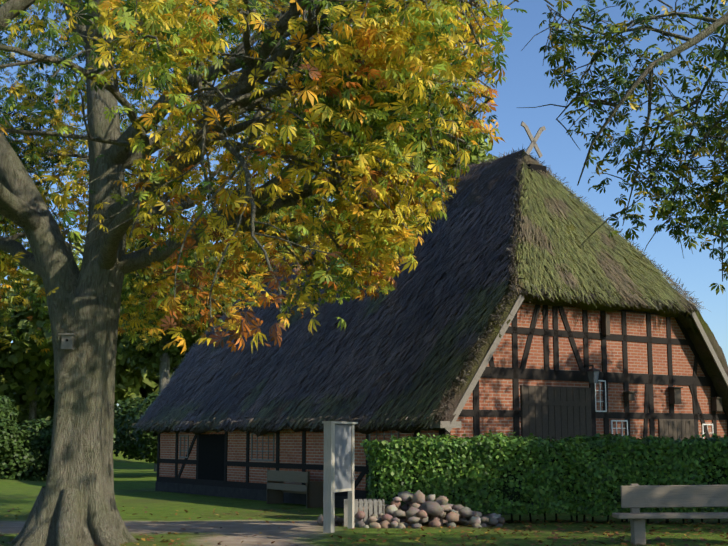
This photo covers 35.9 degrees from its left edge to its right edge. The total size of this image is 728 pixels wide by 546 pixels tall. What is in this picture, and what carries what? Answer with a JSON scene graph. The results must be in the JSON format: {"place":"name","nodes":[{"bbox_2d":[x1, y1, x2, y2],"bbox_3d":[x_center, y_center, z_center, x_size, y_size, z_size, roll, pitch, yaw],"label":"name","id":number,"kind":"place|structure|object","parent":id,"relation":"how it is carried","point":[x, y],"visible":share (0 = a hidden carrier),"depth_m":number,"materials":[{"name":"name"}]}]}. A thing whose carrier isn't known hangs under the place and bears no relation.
{"place":"outdoors","nodes":[
{"label":"outdoors","id":0,"kind":"place"},
{"bbox_2d":[0,444,727,545],"bbox_3d":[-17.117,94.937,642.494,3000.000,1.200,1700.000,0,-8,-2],"label":"ground","id":1,"kind":"structure","parent":0,"point":[134,483],"depth_m":22.99,"materials":[{"name":"green plant"}]},
{"bbox_2d":[0,352,174,443],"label":"tree line leaves","id":2,"kind":"object","parent":1,"relation":"on","point":[143,393],"depth_m":117.46,"materials":[{"name":"green plant"}]},
{"bbox_2d":[0,109,497,480],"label":"trees","id":3,"kind":"object","parent":1,"relation":"on","point":[20,367],"depth_m":59.18,"materials":[{"name":"green plant"}]},
{"bbox_2d":[267,469,322,507],"bbox_3d":[-1.829,5.689,29.752,0.520,0.920,2.120,6,-10,-34],"label":"bench","id":4,"kind":"object","parent":1,"relation":"on","point":[277,487],"depth_m":29.42,"materials":[{"name":"grey wood"}]},
{"bbox_2d":[0,0,672,545],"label":"chestnut tree","id":5,"kind":"object","parent":1,"relation":"on","point":[396,49],"depth_m":16.80,"materials":[{"name":"yellow plant"}]},
{"bbox_2d":[59,333,75,349],"bbox_3d":[-4.989,1.154,18.912,0.240,0.265,0.190,0,-8,-2],"label":"bird box","id":6,"kind":"object","parent":5,"relation":"attached to","point":[67,342],"visible":1,"depth_m":18.86,"materials":[{"name":"grey wood"}]},
{"bbox_2d":[322,421,357,532],"bbox_3d":[-0.465,4.000,21.883,0.200,2.190,1.220,-4,-9,24],"label":"notice board","id":7,"kind":"object","parent":1,"relation":"on","point":[339,450],"visible":0.88,"depth_m":21.75,"materials":[{"name":"white wood"}]},
{"bbox_2d":[0,506,727,545],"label":"fallen leaves","id":8,"kind":"object","parent":1,"relation":"on","point":[556,534],"visible":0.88,"depth_m":20.78,"materials":[{"name":"yellow plant"}]},
{"bbox_2d":[344,499,384,526],"bbox_3d":[-0.002,4.906,22.996,0.820,0.520,0.520,0,-8,-2],"label":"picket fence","id":9,"kind":"object","parent":1,"relation":"on","point":[368,503],"visible":0.6,"depth_m":22.76,"materials":[{"name":"grey wood"}]},
{"bbox_2d":[155,482,616,516],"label":"building plinth","id":10,"kind":"structure","parent":1,"relation":"on","point":[255,494],"depth_m":33.29,"materials":[{"name":"grey stone"}]},
{"bbox_2d":[156,301,727,497],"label":"framing","id":11,"kind":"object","parent":10,"relation":"on","point":[515,373],"visible":0.4,"depth_m":29.01,"materials":[{"name":"black wood"}]},
{"bbox_2d":[317,490,504,528],"bbox_3d":[0.988,4.876,23.171,3.925,0.824,1.894,0,-8,-2],"label":"rock pile","id":12,"kind":"object","parent":1,"relation":"on","point":[420,510],"visible":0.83,"depth_m":22.74,"materials":[{"name":"grey stone"}]},
{"bbox_2d":[360,430,727,523],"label":"hedge","id":13,"kind":"object","parent":1,"relation":"on","point":[478,469],"depth_m":23.52,"materials":[{"name":"green plant"}]},
{"bbox_2d":[519,0,727,294],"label":"tree branches","id":14,"kind":"object","parent":1,"relation":"on","point":[712,208],"depth_m":18.32,"materials":[{"name":"green plant"}]},
{"bbox_2d":[612,484,727,544],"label":"plank bench","id":15,"kind":"object","parent":1,"relation":"on","point":[635,498],"visible":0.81,"depth_m":19.13,"materials":[{"name":"grey wood"}]},
{"bbox_2d":[0,0,727,405],"label":"sky","id":16,"kind":"structure","parent":0,"point":[526,85],"materials":[{"name":"blue"}]},
{"bbox_2d":[159,303,726,489],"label":"house walls","id":17,"kind":"structure","parent":0,"point":[495,393],"depth_m":29.20,"materials":[{"name":"red brick"}]},
{"bbox_2d":[134,150,727,436],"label":"house roof","id":18,"kind":"structure","parent":17,"relation":"on","point":[686,320],"depth_m":30.28,"materials":[{"name":"brown wicker"}]},
{"bbox_2d":[132,147,703,434],"bbox_3d":[0.644,0.845,34.443,9.575,8.176,16.916,6,-10,-34],"label":"thatched roof edge","id":19,"kind":"object","parent":18,"relation":"attached to","point":[516,232],"visible":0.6,"depth_m":28.64,"materials":[{"name":"wicker"}]},
{"bbox_2d":[527,163,546,175],"bbox_3d":[4.747,-2.705,31.200,0.600,0.550,0.300,6,-10,-34],"label":"roof vent opening","id":20,"kind":"object","parent":18,"relation":"attached to","point":[534,167],"visible":0.29,"depth_m":31.07,"materials":[{"name":"black"}]},
{"bbox_2d":[429,121,727,432],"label":"boards","id":21,"kind":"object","parent":18,"relation":"attached to","point":[446,426],"visible":0.96,"depth_m":26.28,"materials":[{"name":"grey wood"}]},
{"bbox_2d":[179,380,713,480],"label":"house windows","id":22,"kind":"structure","parent":17,"relation":"in","point":[211,458],"depth_m":34.45,"materials":[{"name":"black glass"}]},
{"bbox_2d":[520,385,694,441],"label":"wooden doors","id":23,"kind":"structure","parent":17,"relation":"in","point":[556,412],"depth_m":27.60,"materials":[{"name":"wood"}]},
{"bbox_2d":[585,315,723,410],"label":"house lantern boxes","id":24,"kind":"object","parent":17,"relation":"attached to","point":[674,392],"visible":0.98,"depth_m":28.86,"materials":[{"name":"grey wood"}]}
]}

